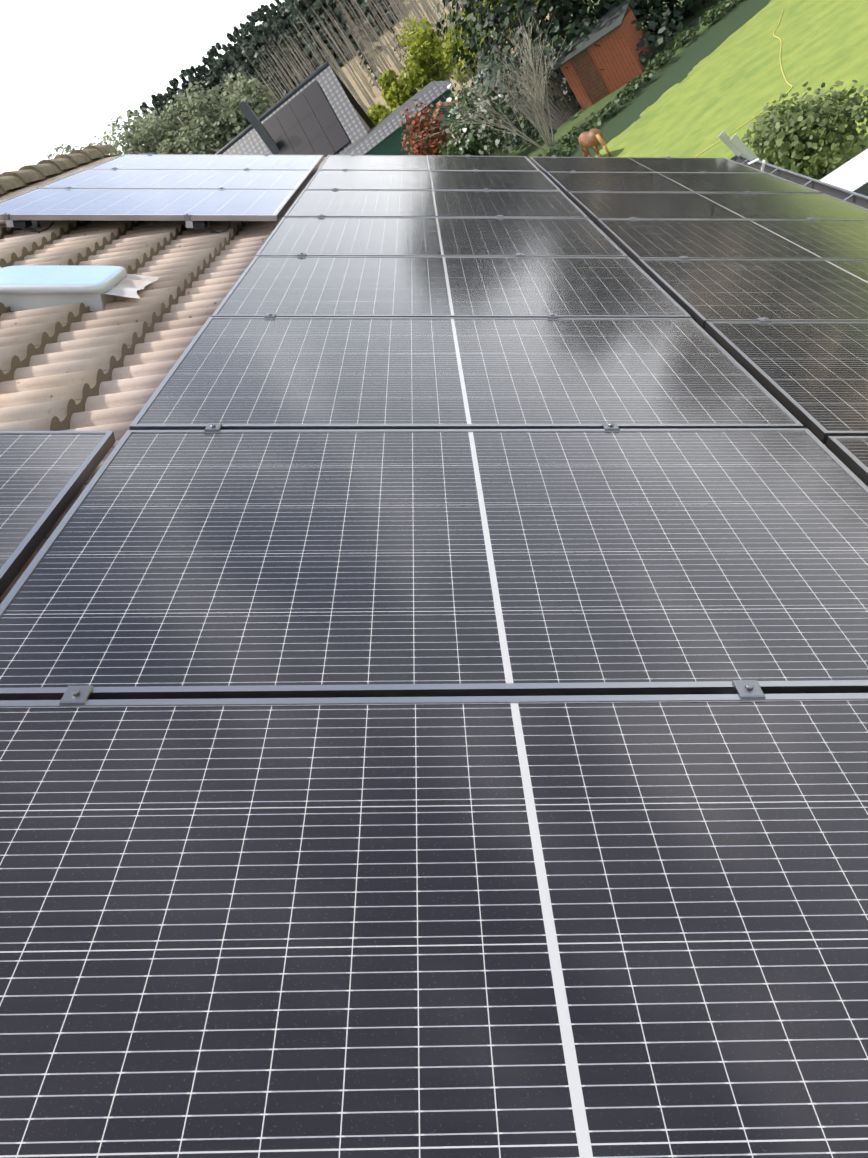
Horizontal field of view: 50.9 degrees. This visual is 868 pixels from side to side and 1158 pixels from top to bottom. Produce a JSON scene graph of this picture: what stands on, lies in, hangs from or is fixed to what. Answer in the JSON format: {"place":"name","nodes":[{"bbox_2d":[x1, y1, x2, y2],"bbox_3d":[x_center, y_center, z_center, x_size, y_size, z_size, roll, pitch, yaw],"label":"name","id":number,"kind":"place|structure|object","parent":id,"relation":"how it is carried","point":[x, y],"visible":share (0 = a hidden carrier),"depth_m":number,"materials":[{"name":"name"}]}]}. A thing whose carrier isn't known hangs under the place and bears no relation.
{"place":"outdoors","nodes":[
{"label":"outdoors","id":0,"kind":"place"},
{"bbox_2d":[0,0,284,173],"label":"sky","id":1,"kind":"structure","parent":0,"point":[69,68],"materials":[{"name":"white"}]},
{"bbox_2d":[3,155,529,193],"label":"house","id":2,"kind":"structure","parent":0,"point":[105,156],"depth_m":8.95,"materials":[{"name":"beige"}]},
{"bbox_2d":[0,156,825,603],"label":"roof tiles","id":3,"kind":"object","parent":2,"relation":"on","point":[78,368],"visible":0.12,"depth_m":3.67,"materials":[{"name":"brown tile"}]},
{"bbox_2d":[24,222,53,231],"bbox_3d":[-2.304,-2.038,5.279,0.160,0.035,0.164,0,30,-1],"label":"cable","id":4,"kind":"object","parent":3,"relation":"on","point":[40,230],"visible":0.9,"depth_m":5.24,"materials":[{"name":"grey rubber"}]},
{"bbox_2d":[0,144,116,194],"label":"ridge caps","id":5,"kind":"object","parent":3,"relation":"on","point":[26,175],"visible":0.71,"depth_m":7.68,"materials":[{"name":"tile"}]},
{"bbox_2d":[0,265,126,310],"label":"skylight","id":6,"kind":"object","parent":3,"relation":"on","point":[26,287],"depth_m":3.88},
{"bbox_2d":[5,220,217,233],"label":"mounting rails","id":7,"kind":"object","parent":3,"relation":"on","point":[36,223],"visible":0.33,"depth_m":5.27,"materials":[{"name":"silver metal"}]},
{"bbox_2d":[0,188,296,220],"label":"solar panel","id":8,"kind":"object","parent":7,"relation":"on","point":[115,204],"visible":1,"depth_m":5.57,"materials":[{"name":"blue"}]},
{"bbox_2d":[1,213,9,219],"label":"panel clamp","id":9,"kind":"object","parent":8,"relation":"attached to","point":[5,216],"visible":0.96,"depth_m":5.19,"materials":[{"name":"grey metal"}]},
{"bbox_2d":[183,213,190,220],"bbox_3d":[-1.412,-2.070,5.216,0.038,0.038,0.042,0,30,-1],"label":"panel clamp","id":10,"kind":"object","parent":8,"relation":"attached to","point":[186,217],"visible":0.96,"depth_m":5.21,"materials":[{"name":"grey metal"}]},
{"bbox_2d":[37,169,311,193],"bbox_3d":[-1.817,-2.908,6.653,1.754,0.032,1.096,0,30,-1],"label":"solar panel","id":11,"kind":"object","parent":7,"relation":"on","point":[190,179],"visible":0.77,"depth_m":6.61,"materials":[{"name":"blue"}]},
{"bbox_2d":[102,274,158,298],"bbox_3d":[-1.353,-1.296,4.032,0.185,0.032,0.380,0,30,-1],"label":"roof flashing","id":12,"kind":"object","parent":3,"relation":"on","point":[129,285],"visible":0.67,"depth_m":4.04,"materials":[{"name":"silver metal"}]},
{"bbox_2d":[88,154,323,173],"bbox_3d":[-1.843,-3.473,7.618,1.754,0.030,1.096,0,30,-1],"label":"solar panel","id":13,"kind":"object","parent":3,"relation":"on","point":[217,161],"visible":0.73,"depth_m":7.59,"materials":[{"name":"blue"}]},
{"bbox_2d":[203,222,230,232],"bbox_3d":[-1.273,-2.042,5.300,0.170,0.035,0.172,0,30,-1],"label":"cable","id":14,"kind":"object","parent":3,"relation":"on","point":[218,232],"visible":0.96,"depth_m":5.25,"materials":[{"name":"grey rubber"}]},
{"bbox_2d":[730,155,867,208],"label":"eaves gutter","id":15,"kind":"object","parent":3,"relation":"attached to","point":[858,199],"visible":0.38,"depth_m":7.41,"materials":[{"name":"silver metal"}]},
{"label":"mounting rails","id":16,"kind":"object","parent":3,"relation":"on","visible":0},
{"bbox_2d":[0,431,114,597],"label":"solar panel","id":17,"kind":"object","parent":16,"relation":"on","point":[45,476],"visible":1,"depth_m":2.07,"materials":[{"name":"grey"}]},
{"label":"mounting rails","id":18,"kind":"object","parent":3,"relation":"attached to","visible":0},
{"bbox_2d":[59,686,93,704],"bbox_3d":[-0.541,0.185,1.385,0.038,0.038,0.042,0,30,-1],"label":"panel clamp","id":19,"kind":"object","parent":18,"relation":"on","point":[76,695],"visible":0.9,"depth_m":1.37,"materials":[{"name":"grey metal"}]},
{"bbox_2d":[204,424,221,430],"bbox_3d":[-0.567,-0.380,2.348,0.038,0.038,0.042,0,30,-1],"label":"panel clamp","id":20,"kind":"object","parent":18,"relation":"on","point":[213,427],"visible":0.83,"depth_m":2.33,"materials":[{"name":"grey metal"}]},
{"bbox_2d":[264,313,275,317],"bbox_3d":[-0.593,-0.945,3.310,0.038,0.038,0.042,0,30,-1],"label":"panel clamp","id":21,"kind":"object","parent":18,"relation":"on","point":[270,315],"visible":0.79,"depth_m":3.29,"materials":[{"name":"grey metal"}]},
{"bbox_2d":[318,155,539,170],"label":"solar panel","id":22,"kind":"object","parent":18,"relation":"on","point":[420,162],"visible":0.71,"depth_m":7.62,"materials":[{"name":"grey"}]},
{"bbox_2d":[304,170,560,190],"bbox_3d":[-0.019,-2.920,6.698,1.754,0.032,1.096,0,30,-1],"label":"solar panel","id":23,"kind":"object","parent":18,"relation":"on","point":[423,180],"visible":0.73,"depth_m":6.65,"materials":[{"name":"grey"}]},
{"bbox_2d":[0,693,867,1157],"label":"solar panel","id":24,"kind":"object","parent":18,"relation":"on","point":[510,927],"visible":1,"depth_m":1.03,"materials":[{"name":"grey"}]},
{"bbox_2d":[0,428,867,699],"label":"solar panel","id":25,"kind":"object","parent":18,"relation":"on","point":[186,564],"visible":0.95,"depth_m":1.73,"materials":[{"name":"grey"}]},
{"bbox_2d":[284,189,587,217],"bbox_3d":[0.004,-2.354,5.735,1.754,0.030,1.096,0,30,-1],"label":"solar panel","id":26,"kind":"object","parent":18,"relation":"on","point":[441,203],"visible":0.73,"depth_m":5.67,"materials":[{"name":"grey"}]},
{"bbox_2d":[256,217,627,256],"bbox_3d":[0.028,-1.787,4.772,1.754,0.030,1.096,0,30,-1],"label":"solar panel","id":27,"kind":"object","parent":18,"relation":"on","point":[439,236],"visible":0.77,"depth_m":4.70,"materials":[{"name":"grey"}]},
{"bbox_2d":[212,256,690,317],"bbox_3d":[0.057,-1.224,3.811,1.754,0.032,1.096,0,30,-1],"label":"solar panel","id":28,"kind":"object","parent":18,"relation":"on","point":[452,286],"visible":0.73,"depth_m":3.72,"materials":[{"name":"grey"}]},
{"bbox_2d":[129,317,803,429],"bbox_3d":[0.079,-0.661,2.849,1.754,0.032,1.096,0,30,-1],"label":"solar panel","id":29,"kind":"object","parent":18,"relation":"on","point":[284,373],"visible":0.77,"depth_m":2.72,"materials":[{"name":"grey"}]},
{"bbox_2d":[547,313,558,317],"bbox_3d":[0.433,-0.950,3.334,0.038,0.038,0.042,0,30,-1],"label":"panel clamp","id":30,"kind":"object","parent":18,"relation":"on","point":[552,315],"visible":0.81,"depth_m":3.32,"materials":[{"name":"grey metal"}]},
{"bbox_2d":[602,423,619,429],"bbox_3d":[0.459,-0.386,2.372,0.038,0.038,0.042,0,30,-1],"label":"panel clamp","id":31,"kind":"object","parent":18,"relation":"on","point":[610,426],"visible":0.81,"depth_m":2.36,"materials":[{"name":"grey metal"}]},
{"bbox_2d":[732,680,765,698],"bbox_3d":[0.485,0.179,1.410,0.038,0.038,0.042,0,30,-1],"label":"panel clamp","id":32,"kind":"object","parent":18,"relation":"on","point":[748,689],"visible":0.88,"depth_m":1.40,"materials":[{"name":"grey metal"}]},
{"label":"mounting rails","id":33,"kind":"object","parent":3,"relation":"on","visible":0},
{"bbox_2d":[529,157,765,174],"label":"solar panel","id":34,"kind":"object","parent":33,"relation":"on","point":[544,165],"visible":0.71,"depth_m":7.63,"materials":[{"name":"grey"}]},
{"bbox_2d":[546,172,821,195],"bbox_3d":[1.766,-2.905,6.697,1.754,0.032,1.096,0,30,-1],"label":"solar panel","id":35,"kind":"object","parent":33,"relation":"on","point":[692,182],"visible":0.71,"depth_m":6.64,"materials":[{"name":"grey"}]},
{"bbox_2d":[567,192,867,223],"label":"solar panel","id":36,"kind":"object","parent":33,"relation":"on","point":[594,206],"visible":0.83,"depth_m":5.69,"materials":[{"name":"grey"}]},
{"bbox_2d":[597,219,867,263],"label":"solar panel","id":37,"kind":"object","parent":33,"relation":"on","point":[635,240],"visible":0.84,"depth_m":4.74,"materials":[{"name":"grey"}]},
{"bbox_2d":[638,259,867,328],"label":"solar panel","id":38,"kind":"object","parent":33,"relation":"on","point":[700,292],"visible":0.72,"depth_m":3.77,"materials":[{"name":"grey"}]},
{"bbox_2d":[757,317,771,321],"bbox_3d":[1.197,-0.929,3.309,0.038,0.038,0.042,0,30,-1],"label":"panel clamp","id":39,"kind":"object","parent":33,"relation":"on","point":[764,319],"visible":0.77,"depth_m":3.30,"materials":[{"name":"grey metal"}]},
{"bbox_2d":[705,321,867,443],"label":"solar panel","id":40,"kind":"object","parent":33,"relation":"on","point":[812,377],"visible":0.86,"depth_m":2.86,"materials":[{"name":"grey"}]},
{"bbox_2d":[826,436,867,486],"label":"solar panel","id":41,"kind":"object","parent":33,"relation":"on","point":[850,453],"visible":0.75,"depth_m":2.25,"materials":[{"name":"grey"}]},
{"bbox_2d":[216,62,374,155],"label":"neighbour house","id":42,"kind":"structure","parent":0,"point":[320,111],"depth_m":53.81,"materials":[{"name":"brick"}]},
{"bbox_2d":[345,81,473,154],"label":"green garage","id":43,"kind":"structure","parent":0,"point":[383,136],"depth_m":49.15,"materials":[{"name":"teal"}]},
{"bbox_2d":[334,0,867,174],"bbox_3d":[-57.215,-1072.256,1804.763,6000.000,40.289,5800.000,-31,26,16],"label":"ground","id":44,"kind":"structure","parent":0,"point":[702,89],"depth_m":26.19,"materials":[{"name":"green plant"}]},
{"bbox_2d":[47,141,81,158],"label":"bush","id":45,"kind":"object","parent":44,"relation":"on","point":[68,148],"depth_m":77.20,"materials":[{"name":"green plant"}]},
{"bbox_2d":[80,135,124,157],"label":"birch like tree","id":46,"kind":"object","parent":44,"relation":"on","point":[104,140],"depth_m":73.50,"materials":[{"name":"green plant"}]},
{"bbox_2d":[121,107,168,153],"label":"bush","id":47,"kind":"object","parent":44,"relation":"on","point":[137,113],"visible":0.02,"depth_m":77.50,"materials":[{"name":"green plant"}]},
{"bbox_2d":[104,108,189,154],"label":"bush","id":48,"kind":"object","parent":44,"relation":"on","point":[151,145],"visible":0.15,"depth_m":71.39,"materials":[{"name":"green plant"}]},
{"bbox_2d":[126,8,263,127],"bbox_3d":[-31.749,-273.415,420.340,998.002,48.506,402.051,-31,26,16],"label":"forest","id":49,"kind":"object","parent":44,"relation":"on","point":[258,9],"depth_m":278.69,"materials":[{"name":"green plant"}]},
{"bbox_2d":[155,81,246,153],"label":"bush","id":50,"kind":"object","parent":44,"relation":"on","point":[200,143],"visible":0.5,"depth_m":69.46,"materials":[{"name":"green plant"}]},
{"bbox_2d":[175,72,275,140],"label":"bush","id":51,"kind":"object","parent":44,"relation":"on","point":[249,94],"visible":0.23,"depth_m":70.79,"materials":[{"name":"green plant"}]},
{"bbox_2d":[135,0,392,127],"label":"conifers","id":52,"kind":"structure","parent":44,"relation":"on","point":[294,15],"depth_m":172.88,"materials":[{"name":"green plant"}]},
{"bbox_2d":[138,0,404,121],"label":"dense conifer skyline","id":53,"kind":"object","parent":44,"relation":"on","point":[257,34],"visible":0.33,"depth_m":176.13,"materials":[{"name":"green plant"}]},
{"bbox_2d":[201,0,515,113],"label":"bare larch plantation","id":54,"kind":"object","parent":44,"relation":"on","point":[366,43],"visible":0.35,"depth_m":124.60,"materials":[{"name":"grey plant"}]},
{"bbox_2d":[351,38,372,68],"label":"plant","id":55,"kind":"object","parent":44,"relation":"on","point":[362,58],"visible":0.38,"depth_m":153.41,"materials":[{"name":"green plant"}]},
{"bbox_2d":[353,40,381,85],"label":"plant","id":56,"kind":"object","parent":44,"relation":"on","point":[365,62],"visible":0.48,"depth_m":135.28,"materials":[{"name":"green plant"}]},
{"bbox_2d":[356,18,382,52],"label":"plant","id":57,"kind":"object","parent":44,"relation":"on","point":[369,35],"visible":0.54,"depth_m":156.29,"materials":[{"name":"green plant"}]},
{"bbox_2d":[366,102,394,125],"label":"shrub","id":58,"kind":"object","parent":44,"relation":"on","point":[378,114],"visible":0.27,"depth_m":63.62,"materials":[{"name":"green plant"}]},
{"bbox_2d":[389,27,411,69],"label":"plant","id":59,"kind":"object","parent":44,"relation":"on","point":[391,28],"visible":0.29,"depth_m":129.28,"materials":[{"name":"green plant"}]},
{"bbox_2d":[378,62,426,111],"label":"shrub","id":60,"kind":"object","parent":44,"relation":"on","point":[400,91],"visible":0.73,"depth_m":59.04,"materials":[{"name":"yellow plant"}]},
{"bbox_2d":[399,100,460,155],"bbox_3d":[0.102,-18.685,39.423,2.593,4.090,3.197,-1,45,53],"label":"red shrub","id":61,"kind":"object","parent":44,"relation":"on","point":[433,145],"visible":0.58,"depth_m":38.91,"materials":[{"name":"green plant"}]},
{"bbox_2d":[405,21,463,113],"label":"shrub","id":62,"kind":"object","parent":44,"relation":"on","point":[435,68],"visible":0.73,"depth_m":60.37,"materials":[{"name":"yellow plant"}]},
{"bbox_2d":[398,14,470,95],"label":"spring tree","id":63,"kind":"object","parent":44,"relation":"on","point":[403,37],"visible":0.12,"depth_m":64.41,"materials":[{"name":"green plant"}]},
{"bbox_2d":[429,100,498,147],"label":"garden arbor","id":64,"kind":"object","parent":44,"relation":"on","point":[439,104],"visible":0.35,"depth_m":42.84,"materials":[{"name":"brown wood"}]},
{"bbox_2d":[438,127,494,155],"bbox_3d":[1.191,-17.491,38.178,2.307,2.241,2.313,-45,26,-13],"label":"green shrub","id":65,"kind":"object","parent":44,"relation":"on","point":[446,150],"visible":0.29,"depth_m":37.61,"materials":[{"name":"green plant"}]},
{"bbox_2d":[442,28,502,83],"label":"shrub","id":66,"kind":"object","parent":44,"relation":"on","point":[449,50],"visible":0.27,"depth_m":57.60,"materials":[{"name":"green plant"}]},
{"bbox_2d":[442,0,514,53],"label":"shrub","id":67,"kind":"object","parent":44,"relation":"on","point":[448,33],"visible":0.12,"depth_m":60.96,"materials":[{"name":"green plant"}]},
{"bbox_2d":[438,76,522,155],"bbox_3d":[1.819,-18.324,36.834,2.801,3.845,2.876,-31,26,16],"label":"blossom shrub","id":68,"kind":"object","parent":44,"relation":"on","point":[480,131],"visible":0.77,"depth_m":36.35,"materials":[{"name":"green plant"}]},
{"bbox_2d":[404,0,571,150],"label":"bare shrub","id":69,"kind":"object","parent":44,"relation":"on","point":[535,79],"visible":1,"depth_m":33.59,"materials":[{"name":"grey plant"}]},
{"bbox_2d":[483,0,558,44],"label":"shrub","id":70,"kind":"object","parent":44,"relation":"on","point":[513,17],"visible":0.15,"depth_m":58.71,"materials":[{"name":"green plant"}]},
{"bbox_2d":[517,74,580,137],"bbox_3d":[4.860,-19.422,37.145,2.932,1.735,0.664,-49,27,-20],"label":"bare shrub","id":71,"kind":"object","parent":44,"relation":"on","point":[555,115],"visible":0.46,"depth_m":37.05,"materials":[{"name":"grey plant"}]},
{"bbox_2d":[538,142,576,156],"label":"ground cover","id":72,"kind":"object","parent":44,"relation":"on","point":[561,151],"visible":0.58,"depth_m":31.56,"materials":[{"name":"green plant"}]},
{"bbox_2d":[423,0,693,155],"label":"evergreen tree","id":73,"kind":"object","parent":44,"relation":"on","point":[560,12],"visible":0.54,"depth_m":37.20,"materials":[{"name":"green plant"}]},
{"bbox_2d":[558,117,600,144],"bbox_3d":[5.077,-15.841,32.386,1.357,0.453,2.471,-38,25,1],"label":"ground cover","id":74,"kind":"object","parent":44,"relation":"on","point":[573,134],"visible":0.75,"depth_m":32.02,"materials":[{"name":"green plant"}]},
{"bbox_2d":[578,129,611,156],"bbox_3d":[4.823,-13.136,27.654,0.492,0.997,1.842,-37,25,5],"label":"horse","id":75,"kind":"object","parent":44,"relation":"on","point":[593,138],"visible":0.88,"depth_m":27.10,"materials":[{"name":"brown"}]},
{"bbox_2d":[554,0,652,110],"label":"garden shed","id":76,"kind":"structure","parent":44,"relation":"on","point":[615,35],"depth_m":35.05,"materials":[{"name":"red wood"}]},
{"bbox_2d":[585,89,633,124],"bbox_3d":[6.224,-16.703,32.302,1.633,0.347,1.956,-38,25,3],"label":"ground cover","id":77,"kind":"object","parent":44,"relation":"on","point":[606,111],"visible":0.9,"depth_m":31.80,"materials":[{"name":"green plant"}]},
{"bbox_2d":[611,70,656,101],"bbox_3d":[7.154,-17.592,32.478,1.753,0.388,1.798,1,46,54],"label":"ground cover","id":78,"kind":"object","parent":44,"relation":"on","point":[634,84],"visible":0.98,"depth_m":32.30,"materials":[{"name":"green plant"}]},
{"bbox_2d":[643,49,675,70],"bbox_3d":[8.224,-18.839,33.099,1.204,0.440,1.939,-31,26,16],"label":"ground cover","id":79,"kind":"object","parent":44,"relation":"on","point":[660,58],"visible":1,"depth_m":32.96,"materials":[{"name":"green plant"}]},
{"bbox_2d":[629,0,722,32],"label":"shrub","id":80,"kind":"object","parent":44,"relation":"on","point":[693,5],"visible":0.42,"depth_m":37.65,"materials":[{"name":"green plant"}]},
{"bbox_2d":[664,25,699,50],"bbox_3d":[9.228,-20.019,33.693,1.270,0.410,2.177,-31,26,16],"label":"ground cover","id":81,"kind":"object","parent":44,"relation":"on","point":[675,41],"visible":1,"depth_m":33.44,"materials":[{"name":"green plant"}]},
{"bbox_2d":[696,0,731,25],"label":"ground cover","id":82,"kind":"object","parent":44,"relation":"on","point":[709,15],"visible":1,"depth_m":33.31,"materials":[{"name":"green plant"}]},
{"bbox_2d":[716,0,741,9],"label":"ground cover","id":83,"kind":"object","parent":44,"relation":"on","point":[735,1],"visible":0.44,"depth_m":33.44,"materials":[{"name":"green plant"}]},
{"bbox_2d":[718,131,760,163],"bbox_3d":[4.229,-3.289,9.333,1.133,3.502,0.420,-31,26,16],"label":"bench","id":84,"kind":"object","parent":44,"relation":"on","point":[737,146],"visible":0.06,"depth_m":8.65,"materials":[{"name":"grey"}]},
{"bbox_2d":[694,8,792,157],"bbox_3d":[9.065,-13.796,24.211,2.872,0.022,11.336,-8,39,47],"label":"garden hose","id":85,"kind":"object","parent":44,"relation":"on","point":[772,103],"visible":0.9,"depth_m":21.82,"materials":[{"name":"yellow rubber"}]},
{"bbox_2d":[742,80,867,179],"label":"lawn bush","id":86,"kind":"object","parent":44,"relation":"on","point":[812,136],"visible":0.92,"depth_m":14.99,"materials":[{"name":"green plant"}]},
{"bbox_2d":[820,148,867,195],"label":"white shelter canopy","id":87,"kind":"object","parent":44,"relation":"on","point":[851,174],"depth_m":9.53,"materials":[{"name":"white paint"}]},
{"bbox_2d":[748,158,765,170],"bbox_3d":[2.777,-3.570,7.888,0.160,0.120,0.050,0,30,-1],"label":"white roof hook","id":88,"kind":"object","parent":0,"point":[763,164],"visible":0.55,"depth_m":7.87,"materials":[{"name":"white metal"}]}
]}

